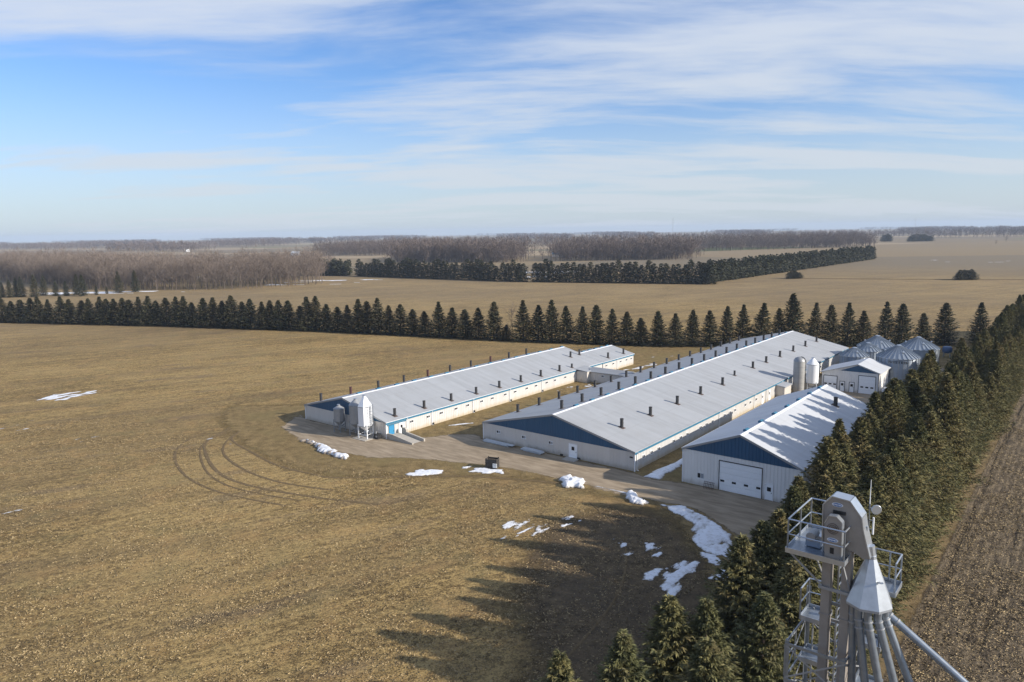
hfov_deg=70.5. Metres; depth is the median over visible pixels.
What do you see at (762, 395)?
door
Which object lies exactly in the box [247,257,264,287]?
bare tree
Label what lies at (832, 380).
overhead door
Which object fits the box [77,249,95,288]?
bare tree
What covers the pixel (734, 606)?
spruce tree
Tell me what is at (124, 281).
bare tree
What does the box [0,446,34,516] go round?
wheel track
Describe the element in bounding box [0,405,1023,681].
corn litter
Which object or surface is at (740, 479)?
overhead door
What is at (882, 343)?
grain bin
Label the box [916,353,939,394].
spruce tree
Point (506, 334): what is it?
spruce tree
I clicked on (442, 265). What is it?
spruce tree
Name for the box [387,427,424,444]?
loading ramp
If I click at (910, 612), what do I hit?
grass verge
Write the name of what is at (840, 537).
grain elevator
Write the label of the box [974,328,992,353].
spruce tree
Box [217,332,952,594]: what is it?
yard grass
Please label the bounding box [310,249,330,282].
bare tree
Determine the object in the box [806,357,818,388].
feed bin
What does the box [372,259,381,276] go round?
spruce tree
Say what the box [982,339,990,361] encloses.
spruce tree
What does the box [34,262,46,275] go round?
bare tree
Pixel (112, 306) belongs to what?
spruce tree
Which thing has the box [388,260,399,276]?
spruce tree
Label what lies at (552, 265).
spruce tree
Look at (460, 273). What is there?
spruce tree
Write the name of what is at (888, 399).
spruce tree
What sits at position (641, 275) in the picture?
spruce tree
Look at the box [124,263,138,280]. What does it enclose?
bare tree
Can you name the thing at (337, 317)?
spruce tree
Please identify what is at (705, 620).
spruce tree
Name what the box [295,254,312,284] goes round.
bare tree
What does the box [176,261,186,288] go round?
bare tree
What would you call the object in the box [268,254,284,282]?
bare tree
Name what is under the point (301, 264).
bare tree
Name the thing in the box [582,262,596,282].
spruce tree
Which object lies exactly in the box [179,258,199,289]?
bare tree
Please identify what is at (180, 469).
wheel track
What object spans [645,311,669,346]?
spruce tree
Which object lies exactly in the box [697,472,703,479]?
window
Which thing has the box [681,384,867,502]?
machine shed
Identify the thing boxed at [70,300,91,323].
spruce tree
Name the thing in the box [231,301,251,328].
spruce tree
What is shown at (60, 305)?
spruce tree
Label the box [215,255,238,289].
bare tree
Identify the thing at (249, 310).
spruce tree
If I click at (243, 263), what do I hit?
bare tree
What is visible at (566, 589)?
damp soil
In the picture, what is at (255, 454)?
wheel track
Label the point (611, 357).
barn wing
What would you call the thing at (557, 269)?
spruce tree
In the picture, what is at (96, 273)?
bare tree
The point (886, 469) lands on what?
spruce tree
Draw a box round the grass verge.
[667,387,1022,681]
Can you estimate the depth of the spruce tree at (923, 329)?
207.01 m
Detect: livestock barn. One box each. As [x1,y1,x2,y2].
[304,346,602,438]
[482,329,848,471]
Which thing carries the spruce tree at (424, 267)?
on the ground at (186, 381)
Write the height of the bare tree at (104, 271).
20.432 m
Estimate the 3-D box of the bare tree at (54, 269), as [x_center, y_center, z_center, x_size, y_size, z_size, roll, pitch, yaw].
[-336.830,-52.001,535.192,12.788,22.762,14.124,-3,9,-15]
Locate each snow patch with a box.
[19,291,153,294]
[38,390,96,400]
[268,279,372,284]
[306,439,348,459]
[406,469,442,475]
[469,468,503,473]
[500,515,580,538]
[559,474,585,488]
[619,541,633,555]
[626,490,648,505]
[643,568,662,580]
[644,458,681,478]
[645,542,661,556]
[660,560,699,595]
[661,504,731,559]
[700,552,720,564]
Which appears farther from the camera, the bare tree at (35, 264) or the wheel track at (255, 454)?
the bare tree at (35, 264)
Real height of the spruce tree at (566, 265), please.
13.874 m
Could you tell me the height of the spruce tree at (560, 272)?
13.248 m
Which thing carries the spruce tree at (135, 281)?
on the ground at (186, 381)
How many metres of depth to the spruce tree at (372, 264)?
587.25 m
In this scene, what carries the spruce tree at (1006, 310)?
on the grass verge
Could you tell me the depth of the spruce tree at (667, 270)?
458.76 m
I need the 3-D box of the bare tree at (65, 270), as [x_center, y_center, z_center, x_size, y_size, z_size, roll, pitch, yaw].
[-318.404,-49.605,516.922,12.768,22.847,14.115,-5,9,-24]
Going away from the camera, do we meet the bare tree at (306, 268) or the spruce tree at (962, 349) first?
the spruce tree at (962, 349)
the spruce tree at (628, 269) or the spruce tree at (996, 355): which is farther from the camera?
the spruce tree at (628, 269)
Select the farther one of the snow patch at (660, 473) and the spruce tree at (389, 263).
the spruce tree at (389, 263)
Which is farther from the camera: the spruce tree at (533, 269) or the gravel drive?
the spruce tree at (533, 269)
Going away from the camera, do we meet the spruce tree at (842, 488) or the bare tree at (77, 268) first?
the spruce tree at (842, 488)
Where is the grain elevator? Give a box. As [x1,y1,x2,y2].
[783,491,968,681]
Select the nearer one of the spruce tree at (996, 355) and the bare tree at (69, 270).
the spruce tree at (996, 355)
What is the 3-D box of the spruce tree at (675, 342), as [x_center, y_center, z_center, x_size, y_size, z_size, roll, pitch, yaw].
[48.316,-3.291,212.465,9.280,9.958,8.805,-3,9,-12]
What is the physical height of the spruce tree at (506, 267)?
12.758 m
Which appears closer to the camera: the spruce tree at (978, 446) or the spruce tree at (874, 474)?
the spruce tree at (874, 474)
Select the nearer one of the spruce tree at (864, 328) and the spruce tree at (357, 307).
the spruce tree at (864, 328)
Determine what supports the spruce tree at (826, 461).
on the grass verge
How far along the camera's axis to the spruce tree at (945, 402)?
90.93 m
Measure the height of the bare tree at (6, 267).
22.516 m
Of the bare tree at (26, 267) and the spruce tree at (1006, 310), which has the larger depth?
the bare tree at (26, 267)
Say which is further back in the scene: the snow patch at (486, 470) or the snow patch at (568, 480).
the snow patch at (486, 470)
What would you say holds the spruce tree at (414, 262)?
on the ground at (186, 381)
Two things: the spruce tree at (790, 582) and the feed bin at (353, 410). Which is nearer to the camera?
the spruce tree at (790, 582)
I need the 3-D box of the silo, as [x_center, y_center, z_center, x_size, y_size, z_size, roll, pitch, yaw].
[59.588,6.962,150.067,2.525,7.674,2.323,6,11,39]
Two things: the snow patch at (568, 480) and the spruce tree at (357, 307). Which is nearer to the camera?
the snow patch at (568, 480)
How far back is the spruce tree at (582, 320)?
219.77 m
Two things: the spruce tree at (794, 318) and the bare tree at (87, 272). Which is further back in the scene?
the bare tree at (87, 272)
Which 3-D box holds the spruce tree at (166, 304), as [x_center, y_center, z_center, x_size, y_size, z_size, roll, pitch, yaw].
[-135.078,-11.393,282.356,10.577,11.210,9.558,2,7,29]
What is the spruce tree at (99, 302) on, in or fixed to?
on the ground at (186, 381)
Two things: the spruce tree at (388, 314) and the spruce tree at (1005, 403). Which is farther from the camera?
the spruce tree at (388, 314)
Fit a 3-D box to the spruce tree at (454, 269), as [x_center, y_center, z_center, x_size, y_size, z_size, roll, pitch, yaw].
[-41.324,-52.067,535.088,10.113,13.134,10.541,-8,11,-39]
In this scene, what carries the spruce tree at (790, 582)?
on the grass verge
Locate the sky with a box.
[0,0,1023,242]
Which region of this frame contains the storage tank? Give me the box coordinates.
[942,346,952,357]
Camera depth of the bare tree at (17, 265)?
577.99 m
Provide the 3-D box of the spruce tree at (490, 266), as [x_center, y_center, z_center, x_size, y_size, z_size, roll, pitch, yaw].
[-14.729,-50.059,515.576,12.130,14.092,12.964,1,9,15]
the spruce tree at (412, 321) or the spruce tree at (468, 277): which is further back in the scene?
the spruce tree at (468, 277)
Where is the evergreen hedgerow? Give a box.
[704,245,876,282]
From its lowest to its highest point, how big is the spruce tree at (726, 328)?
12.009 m
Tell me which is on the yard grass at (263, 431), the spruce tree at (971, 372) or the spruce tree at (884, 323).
the spruce tree at (884, 323)
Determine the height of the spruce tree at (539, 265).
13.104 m
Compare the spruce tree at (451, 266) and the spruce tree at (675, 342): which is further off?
the spruce tree at (451, 266)
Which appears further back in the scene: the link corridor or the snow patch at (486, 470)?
the link corridor
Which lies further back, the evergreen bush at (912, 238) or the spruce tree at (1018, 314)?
the evergreen bush at (912, 238)
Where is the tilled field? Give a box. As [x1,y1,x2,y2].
[883,389,1023,681]
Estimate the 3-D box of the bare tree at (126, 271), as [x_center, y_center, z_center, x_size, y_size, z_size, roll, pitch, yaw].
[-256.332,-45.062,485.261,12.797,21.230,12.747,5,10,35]
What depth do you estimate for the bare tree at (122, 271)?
481.91 m
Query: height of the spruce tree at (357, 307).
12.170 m
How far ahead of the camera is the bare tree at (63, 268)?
520.09 m
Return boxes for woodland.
[0,240,110,249]
[0,244,336,287]
[102,240,216,251]
[192,237,299,246]
[302,235,493,255]
[378,234,540,262]
[382,232,694,245]
[537,233,708,260]
[682,226,1023,239]
[685,229,878,250]
[923,228,1023,237]
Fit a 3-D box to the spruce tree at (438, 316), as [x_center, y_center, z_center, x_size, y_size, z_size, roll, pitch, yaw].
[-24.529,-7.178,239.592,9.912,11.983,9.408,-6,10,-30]
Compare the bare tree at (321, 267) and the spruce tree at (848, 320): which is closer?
the spruce tree at (848, 320)
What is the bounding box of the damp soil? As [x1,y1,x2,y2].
[518,506,718,681]
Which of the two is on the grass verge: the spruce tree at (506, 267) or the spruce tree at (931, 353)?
the spruce tree at (931, 353)
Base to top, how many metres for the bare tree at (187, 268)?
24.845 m
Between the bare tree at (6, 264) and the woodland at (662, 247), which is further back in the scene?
the woodland at (662, 247)
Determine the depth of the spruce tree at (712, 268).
448.00 m
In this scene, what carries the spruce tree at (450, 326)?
on the ground at (186, 381)
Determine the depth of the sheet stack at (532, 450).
112.76 m
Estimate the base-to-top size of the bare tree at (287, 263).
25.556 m
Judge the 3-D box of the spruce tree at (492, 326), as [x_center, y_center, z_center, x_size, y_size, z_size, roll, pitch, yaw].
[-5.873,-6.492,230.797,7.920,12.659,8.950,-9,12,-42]
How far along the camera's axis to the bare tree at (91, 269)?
495.93 m
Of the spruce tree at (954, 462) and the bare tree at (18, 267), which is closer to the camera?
the spruce tree at (954, 462)
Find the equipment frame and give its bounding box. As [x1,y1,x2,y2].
[703,481,713,489]
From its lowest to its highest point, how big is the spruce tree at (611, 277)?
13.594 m
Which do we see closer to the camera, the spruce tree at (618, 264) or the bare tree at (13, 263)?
the spruce tree at (618, 264)
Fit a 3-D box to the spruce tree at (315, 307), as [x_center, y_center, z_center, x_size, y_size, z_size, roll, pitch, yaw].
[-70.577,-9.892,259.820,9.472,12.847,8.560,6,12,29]
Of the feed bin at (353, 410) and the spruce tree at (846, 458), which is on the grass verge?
the spruce tree at (846, 458)
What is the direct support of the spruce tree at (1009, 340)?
on the grass verge
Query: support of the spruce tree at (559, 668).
on the grass verge
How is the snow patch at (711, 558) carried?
on the yard grass at (263, 431)
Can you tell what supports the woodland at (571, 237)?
on the ground at (186, 381)
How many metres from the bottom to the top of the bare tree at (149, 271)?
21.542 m
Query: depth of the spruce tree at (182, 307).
278.58 m
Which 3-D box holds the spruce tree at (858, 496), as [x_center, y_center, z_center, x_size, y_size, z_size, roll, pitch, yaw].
[28.163,18.515,60.040,9.234,12.806,9.257,1,9,10]
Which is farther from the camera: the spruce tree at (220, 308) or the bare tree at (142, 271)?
the bare tree at (142, 271)
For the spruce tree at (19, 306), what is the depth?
300.54 m
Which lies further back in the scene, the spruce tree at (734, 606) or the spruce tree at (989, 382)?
the spruce tree at (989, 382)
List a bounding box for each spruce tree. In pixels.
[0,282,6,296]
[0,296,8,322]
[0,301,19,322]
[4,280,14,297]
[8,299,27,323]
[11,277,18,296]
[16,276,27,296]
[18,298,42,323]
[28,274,41,296]
[28,296,47,322]
[38,275,48,294]
[38,299,57,323]
[46,296,71,323]
[51,280,58,295]
[56,299,80,323]
[62,281,69,295]
[70,274,80,294]
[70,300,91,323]
[76,274,88,295]
[78,298,97,324]
[86,296,106,324]
[94,299,116,324]
[103,299,119,324]
[112,271,124,292]
[113,298,128,325]
[117,300,138,325]
[129,270,139,291]
[129,297,146,325]
[135,296,158,325]
[145,300,161,325]
[152,298,175,325]
[165,296,183,326]
[170,296,193,326]
[180,302,200,327]
[191,298,212,327]
[199,297,221,327]
[212,301,230,327]
[219,295,241,328]
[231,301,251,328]
[238,299,260,328]
[249,301,269,329]
[257,300,276,329]
[267,300,287,329]
[276,300,298,330]
[289,305,306,330]
[293,296,319,331]
[303,296,324,331]
[317,304,336,331]
[323,307,345,332]
[337,305,356,332]
[345,299,364,332]
[352,259,362,275]
[354,301,377,334]
[357,262,365,275]
[362,263,368,276]
[366,263,373,276]
[366,298,388,334]
[369,258,378,276]
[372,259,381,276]
[377,263,383,276]
[378,305,396,334]
[381,259,391,276]
[382,258,393,276]
[387,304,408,335]
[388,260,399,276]
[391,263,403,277]
[396,260,406,277]
[401,257,410,277]
[401,309,420,335]
[404,259,415,277]
[410,259,419,277]
[413,311,433,336]
[414,262,423,277]
[418,261,428,278]
[423,262,431,278]
[424,302,449,337]
[427,261,437,278]
[431,258,443,278]
[437,261,446,278]
[437,307,461,337]
[442,262,451,278]
[447,263,456,278]
[450,262,460,279]
[453,309,475,339]
[455,263,465,279]
[460,258,472,279]
[466,261,476,279]
[466,307,487,339]
[470,259,481,279]
[474,259,484,279]
[479,262,491,280]
[483,261,496,280]
[483,302,504,340]
[490,266,501,280]
[495,262,507,280]
[497,325,513,340]
[501,263,511,281]
[507,259,518,281]
[507,300,534,341]
[512,263,524,281]
[515,263,529,281]
[522,305,549,342]
[529,263,540,281]
[531,648,582,681]
[534,263,543,281]
[538,258,552,281]
[539,300,564,342]
[544,260,557,281]
[552,265,562,281]
[554,306,578,342]
[556,263,567,281]
[561,262,573,282]
[567,262,580,282]
[570,306,590,343]
[572,264,585,282]
[577,263,589,282]
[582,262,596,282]
[584,305,607,343]
[590,264,603,282]
[592,628,656,681]
[594,262,606,282]
[599,263,611,282]
[601,308,621,344]
[606,262,616,282]
[612,259,625,282]
[614,311,639,344]
[620,263,631,282]
[623,261,634,282]
[629,261,640,282]
[630,318,652,346]
[634,265,645,283]
[636,593,698,681]
[640,260,655,283]
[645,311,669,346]
[648,263,659,283]
[654,263,667,283]
[660,263,671,283]
[663,313,687,346]
[668,264,678,283]
[669,597,745,681]
[671,264,683,283]
[673,636,739,681]
[678,264,692,283]
[681,309,703,345]
[684,259,698,283]
[687,532,772,676]
[690,261,704,283]
[696,262,709,283]
[697,310,720,346]
[703,261,720,284]
[715,520,785,611]
[716,306,737,344]
[725,591,802,681]
[727,304,755,341]
[730,560,835,681]
[741,303,775,336]
[768,508,795,569]
[769,308,786,333]
[770,554,872,681]
[774,509,869,671]
[776,485,805,538]
[779,474,821,530]
[780,293,810,335]
[800,435,857,514]
[802,302,827,339]
[805,418,863,488]
[809,474,835,523]
[818,483,901,660]
[819,304,844,343]
[819,522,881,673]
[835,302,863,345]
[835,442,860,491]
[846,417,881,475]
[848,311,877,344]
[848,448,864,488]
[850,461,923,610]
[851,490,907,643]
[860,391,897,453]
[862,417,882,466]
[862,490,909,617]
[864,412,888,458]
[870,301,900,341]
[874,388,906,443]
[876,454,943,593]
[879,439,943,574]
[881,377,913,434]
[889,303,915,344]
[897,395,964,501]
[897,435,945,561]
[899,380,915,425]
[900,413,963,544]
[902,368,929,407]
[905,379,921,418]
[907,437,950,553]
[908,405,976,524]
[911,313,935,341]
[915,358,935,404]
[915,411,965,530]
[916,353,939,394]
[919,349,942,393]
[927,363,985,474]
[928,374,991,493]
[930,303,960,344]
[932,372,979,484]
[934,388,987,472]
[938,424,963,495]
[942,337,979,375]
[942,362,949,372]
[949,349,961,367]
[957,357,966,373]
[959,370,989,461]
[963,302,992,342]
[963,360,1000,451]
[963,375,992,457]
[964,374,995,454]
[967,348,980,372]
[970,333,981,350]
[972,344,983,380]
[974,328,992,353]
[975,368,1001,438]
[977,340,987,362]
[978,360,1015,435]
[979,342,1014,409]
[980,343,1018,406]
[980,349,1017,420]
[981,372,1007,438]
[982,331,993,347]
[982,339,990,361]
[989,326,1000,346]
[993,312,1011,337]
[995,377,1015,420]
[998,330,1023,391]
[1000,335,1023,391]
[1001,305,1015,333]
[1002,343,1020,399]
[1002,354,1018,405]
[1006,345,1023,401]
[1008,306,1018,326]
[1010,303,1019,322]
[1010,337,1023,390]
[1012,326,1023,363]
[1015,306,1021,325]
[1016,297,1023,317]
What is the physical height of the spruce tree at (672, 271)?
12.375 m
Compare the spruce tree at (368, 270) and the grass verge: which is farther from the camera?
the spruce tree at (368, 270)
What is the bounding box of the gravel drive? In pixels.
[282,368,943,539]
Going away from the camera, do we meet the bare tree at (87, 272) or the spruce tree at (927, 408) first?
the spruce tree at (927, 408)
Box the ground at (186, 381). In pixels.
[0,227,1023,681]
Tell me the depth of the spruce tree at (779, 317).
208.45 m
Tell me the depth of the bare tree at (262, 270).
480.11 m
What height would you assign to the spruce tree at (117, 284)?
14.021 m
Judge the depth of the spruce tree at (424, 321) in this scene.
241.55 m
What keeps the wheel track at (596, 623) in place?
on the damp soil
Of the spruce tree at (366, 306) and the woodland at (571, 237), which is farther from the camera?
the woodland at (571, 237)
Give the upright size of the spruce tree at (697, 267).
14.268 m
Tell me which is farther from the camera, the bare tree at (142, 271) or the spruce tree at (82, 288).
the bare tree at (142, 271)
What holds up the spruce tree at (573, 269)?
on the ground at (186, 381)
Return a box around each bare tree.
[0,257,10,281]
[2,253,11,280]
[6,252,19,280]
[10,256,24,282]
[11,256,26,279]
[14,252,30,282]
[16,257,32,283]
[28,255,40,281]
[30,261,43,284]
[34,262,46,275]
[39,257,51,282]
[42,254,55,284]
[42,264,50,284]
[46,260,57,283]
[47,257,57,281]
[49,255,64,285]
[52,257,70,280]
[53,253,70,280]
[58,259,72,286]
[63,262,77,283]
[64,254,82,277]
[66,254,83,280]
[72,262,89,277]
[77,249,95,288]
[78,259,95,287]
[80,260,94,288]
[84,259,108,288]
[86,258,105,288]
[86,259,98,286]
[86,259,101,286]
[90,250,114,285]
[92,261,113,286]
[100,253,115,288]
[101,258,116,285]
[103,252,123,286]
[114,260,129,286]
[117,262,130,288]
[120,262,135,286]
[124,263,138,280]
[132,256,152,289]
[140,259,154,289]
[142,255,163,286]
[150,259,170,288]
[156,253,173,289]
[158,259,181,288]
[163,259,178,279]
[167,256,181,289]
[171,264,182,285]
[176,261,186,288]
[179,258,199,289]
[181,255,201,289]
[182,265,195,289]
[183,258,192,277]
[192,256,208,289]
[196,252,211,288]
[200,252,214,285]
[201,259,213,288]
[207,262,221,289]
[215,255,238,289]
[217,264,230,286]
[225,263,235,287]
[229,254,244,283]
[231,255,249,288]
[234,253,250,279]
[244,259,256,287]
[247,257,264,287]
[252,253,267,279]
[259,251,272,284]
[259,252,280,281]
[263,262,275,286]
[264,253,283,285]
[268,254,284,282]
[272,251,289,285]
[277,254,298,285]
[278,251,292,284]
[286,255,300,285]
[286,255,304,283]
[292,258,302,281]
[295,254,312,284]
[298,257,309,283]
[299,251,313,283]
[307,251,321,274]
[308,251,325,282]
[309,259,321,284]
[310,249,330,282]
[316,259,326,283]
[503,300,518,330]
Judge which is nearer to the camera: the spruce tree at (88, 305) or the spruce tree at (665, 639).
the spruce tree at (665, 639)
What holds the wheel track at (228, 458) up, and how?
on the yard grass at (263, 431)
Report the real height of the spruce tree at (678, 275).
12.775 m
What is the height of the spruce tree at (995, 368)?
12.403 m
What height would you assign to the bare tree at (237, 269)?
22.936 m
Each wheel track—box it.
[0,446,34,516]
[173,429,285,505]
[199,430,300,500]
[203,428,379,504]
[221,434,332,489]
[231,431,558,483]
[567,504,626,656]
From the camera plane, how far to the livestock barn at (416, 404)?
141.06 m
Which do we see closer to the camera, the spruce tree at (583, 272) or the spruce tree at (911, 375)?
the spruce tree at (911, 375)
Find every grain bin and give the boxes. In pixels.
[839,347,869,362]
[857,335,894,350]
[857,342,881,359]
[876,344,920,382]
[899,336,939,365]
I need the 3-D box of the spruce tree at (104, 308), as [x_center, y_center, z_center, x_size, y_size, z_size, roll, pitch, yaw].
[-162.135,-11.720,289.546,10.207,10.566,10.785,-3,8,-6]
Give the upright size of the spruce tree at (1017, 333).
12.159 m
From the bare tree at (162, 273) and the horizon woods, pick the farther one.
the horizon woods
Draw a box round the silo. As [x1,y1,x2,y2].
[792,357,805,392]
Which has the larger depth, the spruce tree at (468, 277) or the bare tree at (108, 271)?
the spruce tree at (468, 277)
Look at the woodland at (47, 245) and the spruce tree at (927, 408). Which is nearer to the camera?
the spruce tree at (927, 408)
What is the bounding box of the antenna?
[868,480,881,534]
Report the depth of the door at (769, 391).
144.16 m
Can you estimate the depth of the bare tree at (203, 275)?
467.94 m
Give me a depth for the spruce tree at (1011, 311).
191.72 m
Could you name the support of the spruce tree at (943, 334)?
on the ground at (186, 381)
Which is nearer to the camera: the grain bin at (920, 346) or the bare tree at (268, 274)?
the grain bin at (920, 346)
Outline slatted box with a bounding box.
[485,456,498,468]
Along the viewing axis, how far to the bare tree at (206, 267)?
478.01 m
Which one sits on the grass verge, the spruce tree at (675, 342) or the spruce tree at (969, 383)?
the spruce tree at (969, 383)
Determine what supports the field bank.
on the ground at (186, 381)
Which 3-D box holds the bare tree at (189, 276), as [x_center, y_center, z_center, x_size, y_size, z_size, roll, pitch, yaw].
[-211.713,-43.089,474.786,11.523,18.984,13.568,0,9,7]
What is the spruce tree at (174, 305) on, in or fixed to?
on the ground at (186, 381)
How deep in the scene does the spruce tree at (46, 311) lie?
296.93 m
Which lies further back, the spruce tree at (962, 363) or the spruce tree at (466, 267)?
the spruce tree at (466, 267)
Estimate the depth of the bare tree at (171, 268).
471.75 m
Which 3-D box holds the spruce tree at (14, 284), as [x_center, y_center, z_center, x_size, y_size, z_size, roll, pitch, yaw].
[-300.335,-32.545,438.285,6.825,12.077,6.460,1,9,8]
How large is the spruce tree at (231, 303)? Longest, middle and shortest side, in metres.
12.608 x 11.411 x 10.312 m
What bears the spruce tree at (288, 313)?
on the ground at (186, 381)
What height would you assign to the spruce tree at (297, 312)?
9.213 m
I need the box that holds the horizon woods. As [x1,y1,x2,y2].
[0,225,1022,247]
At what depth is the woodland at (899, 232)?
2363.66 m
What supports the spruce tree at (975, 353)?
on the grass verge
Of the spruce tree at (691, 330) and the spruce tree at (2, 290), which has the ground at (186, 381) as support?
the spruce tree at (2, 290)
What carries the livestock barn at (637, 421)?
on the yard grass at (263, 431)
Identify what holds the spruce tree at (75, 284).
on the ground at (186, 381)
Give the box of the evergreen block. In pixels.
[311,258,352,275]
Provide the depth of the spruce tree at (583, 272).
480.90 m
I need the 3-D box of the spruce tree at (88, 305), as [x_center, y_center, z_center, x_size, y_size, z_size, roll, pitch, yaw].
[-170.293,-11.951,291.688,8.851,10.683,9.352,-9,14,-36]
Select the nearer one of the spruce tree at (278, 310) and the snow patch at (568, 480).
the snow patch at (568, 480)
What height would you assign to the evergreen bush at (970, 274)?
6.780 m
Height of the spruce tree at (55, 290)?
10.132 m
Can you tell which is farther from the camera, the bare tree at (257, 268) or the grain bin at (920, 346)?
the bare tree at (257, 268)
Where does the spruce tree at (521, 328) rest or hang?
on the ground at (186, 381)
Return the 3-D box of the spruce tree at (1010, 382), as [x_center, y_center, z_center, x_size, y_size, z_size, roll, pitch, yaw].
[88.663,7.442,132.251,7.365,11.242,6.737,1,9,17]
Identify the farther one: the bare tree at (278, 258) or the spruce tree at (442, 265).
the spruce tree at (442, 265)
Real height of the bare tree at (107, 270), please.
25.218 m
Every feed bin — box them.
[333,404,346,432]
[349,398,363,435]
[353,395,374,440]
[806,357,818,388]
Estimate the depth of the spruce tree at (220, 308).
272.30 m
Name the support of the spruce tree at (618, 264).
on the ground at (186, 381)
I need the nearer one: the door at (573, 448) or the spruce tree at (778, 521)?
the spruce tree at (778, 521)
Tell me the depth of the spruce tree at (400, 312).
245.52 m
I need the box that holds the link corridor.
[573,365,634,383]
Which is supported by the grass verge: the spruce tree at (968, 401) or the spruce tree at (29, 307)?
the spruce tree at (968, 401)
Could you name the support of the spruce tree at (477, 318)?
on the ground at (186, 381)
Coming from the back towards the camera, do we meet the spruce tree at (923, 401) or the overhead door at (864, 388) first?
the overhead door at (864, 388)
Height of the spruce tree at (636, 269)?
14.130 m
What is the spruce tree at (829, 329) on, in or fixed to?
on the yard grass at (263, 431)
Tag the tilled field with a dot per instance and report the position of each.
(996, 488)
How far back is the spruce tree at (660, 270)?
460.09 m
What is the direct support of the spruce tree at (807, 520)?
on the grass verge
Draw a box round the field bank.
[798,278,1023,279]
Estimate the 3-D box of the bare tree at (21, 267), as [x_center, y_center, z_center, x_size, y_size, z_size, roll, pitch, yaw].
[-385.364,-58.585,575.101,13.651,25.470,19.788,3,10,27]
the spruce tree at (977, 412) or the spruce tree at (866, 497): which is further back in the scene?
the spruce tree at (977, 412)
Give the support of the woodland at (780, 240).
on the ground at (186, 381)
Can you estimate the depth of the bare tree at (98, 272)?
484.46 m
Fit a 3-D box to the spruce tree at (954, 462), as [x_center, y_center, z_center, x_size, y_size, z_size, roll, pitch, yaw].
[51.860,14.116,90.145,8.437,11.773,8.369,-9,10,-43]
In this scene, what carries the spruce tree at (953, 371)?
on the grass verge
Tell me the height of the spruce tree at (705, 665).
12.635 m
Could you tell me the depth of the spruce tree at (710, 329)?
210.81 m
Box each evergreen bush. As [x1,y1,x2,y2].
[785,270,804,278]
[879,234,893,241]
[907,234,934,241]
[952,269,978,279]
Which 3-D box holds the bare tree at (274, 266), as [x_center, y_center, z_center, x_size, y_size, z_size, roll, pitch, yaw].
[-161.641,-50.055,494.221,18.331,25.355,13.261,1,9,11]
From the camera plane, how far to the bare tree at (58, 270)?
530.04 m
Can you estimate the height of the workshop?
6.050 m
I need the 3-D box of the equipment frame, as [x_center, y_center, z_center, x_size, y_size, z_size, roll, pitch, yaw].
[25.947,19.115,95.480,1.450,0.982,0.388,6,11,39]
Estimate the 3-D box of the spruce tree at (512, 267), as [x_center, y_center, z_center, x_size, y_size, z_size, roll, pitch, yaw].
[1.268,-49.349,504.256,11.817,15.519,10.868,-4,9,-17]
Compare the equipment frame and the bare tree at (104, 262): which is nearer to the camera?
the equipment frame
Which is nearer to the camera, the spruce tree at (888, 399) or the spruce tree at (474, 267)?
the spruce tree at (888, 399)
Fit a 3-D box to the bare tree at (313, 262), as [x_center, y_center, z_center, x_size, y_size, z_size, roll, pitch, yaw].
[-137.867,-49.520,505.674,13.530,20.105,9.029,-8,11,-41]
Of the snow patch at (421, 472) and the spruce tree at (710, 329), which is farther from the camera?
the spruce tree at (710, 329)
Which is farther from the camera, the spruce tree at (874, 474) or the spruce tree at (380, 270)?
the spruce tree at (380, 270)
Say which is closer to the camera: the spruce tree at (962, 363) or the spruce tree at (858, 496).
the spruce tree at (858, 496)
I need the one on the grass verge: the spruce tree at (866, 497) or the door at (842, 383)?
the spruce tree at (866, 497)
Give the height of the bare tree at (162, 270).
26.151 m
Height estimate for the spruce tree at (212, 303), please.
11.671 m
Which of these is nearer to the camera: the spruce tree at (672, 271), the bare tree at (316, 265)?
the spruce tree at (672, 271)
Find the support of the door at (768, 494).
in the machine shed
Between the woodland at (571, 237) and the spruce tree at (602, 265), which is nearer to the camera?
the spruce tree at (602, 265)
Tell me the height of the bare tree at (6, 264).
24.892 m
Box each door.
[388,425,394,433]
[399,422,403,432]
[568,443,577,457]
[718,460,762,498]
[761,393,763,404]
[764,483,772,500]
[768,389,770,400]
[823,375,836,388]
[839,381,844,390]
[849,382,854,391]
[858,375,875,393]
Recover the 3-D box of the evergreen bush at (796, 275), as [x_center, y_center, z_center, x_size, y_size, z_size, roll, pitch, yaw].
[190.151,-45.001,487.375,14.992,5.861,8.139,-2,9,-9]
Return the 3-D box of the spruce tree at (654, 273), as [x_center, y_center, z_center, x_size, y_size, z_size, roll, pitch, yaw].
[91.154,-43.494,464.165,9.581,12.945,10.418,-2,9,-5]
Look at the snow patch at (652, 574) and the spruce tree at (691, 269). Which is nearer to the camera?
the snow patch at (652, 574)
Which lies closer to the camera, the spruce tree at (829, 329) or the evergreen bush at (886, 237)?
the spruce tree at (829, 329)
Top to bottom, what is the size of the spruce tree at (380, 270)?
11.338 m
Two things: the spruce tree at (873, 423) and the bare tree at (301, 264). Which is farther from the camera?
the bare tree at (301, 264)
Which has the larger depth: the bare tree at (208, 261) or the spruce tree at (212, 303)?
the bare tree at (208, 261)
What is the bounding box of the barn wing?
[580,345,633,369]
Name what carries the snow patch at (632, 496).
on the gravel drive
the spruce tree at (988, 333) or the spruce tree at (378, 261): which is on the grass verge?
the spruce tree at (988, 333)
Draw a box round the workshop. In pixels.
[820,358,891,393]
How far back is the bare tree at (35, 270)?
551.44 m
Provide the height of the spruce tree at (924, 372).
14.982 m
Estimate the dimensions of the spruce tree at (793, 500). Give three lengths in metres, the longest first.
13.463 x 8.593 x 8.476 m

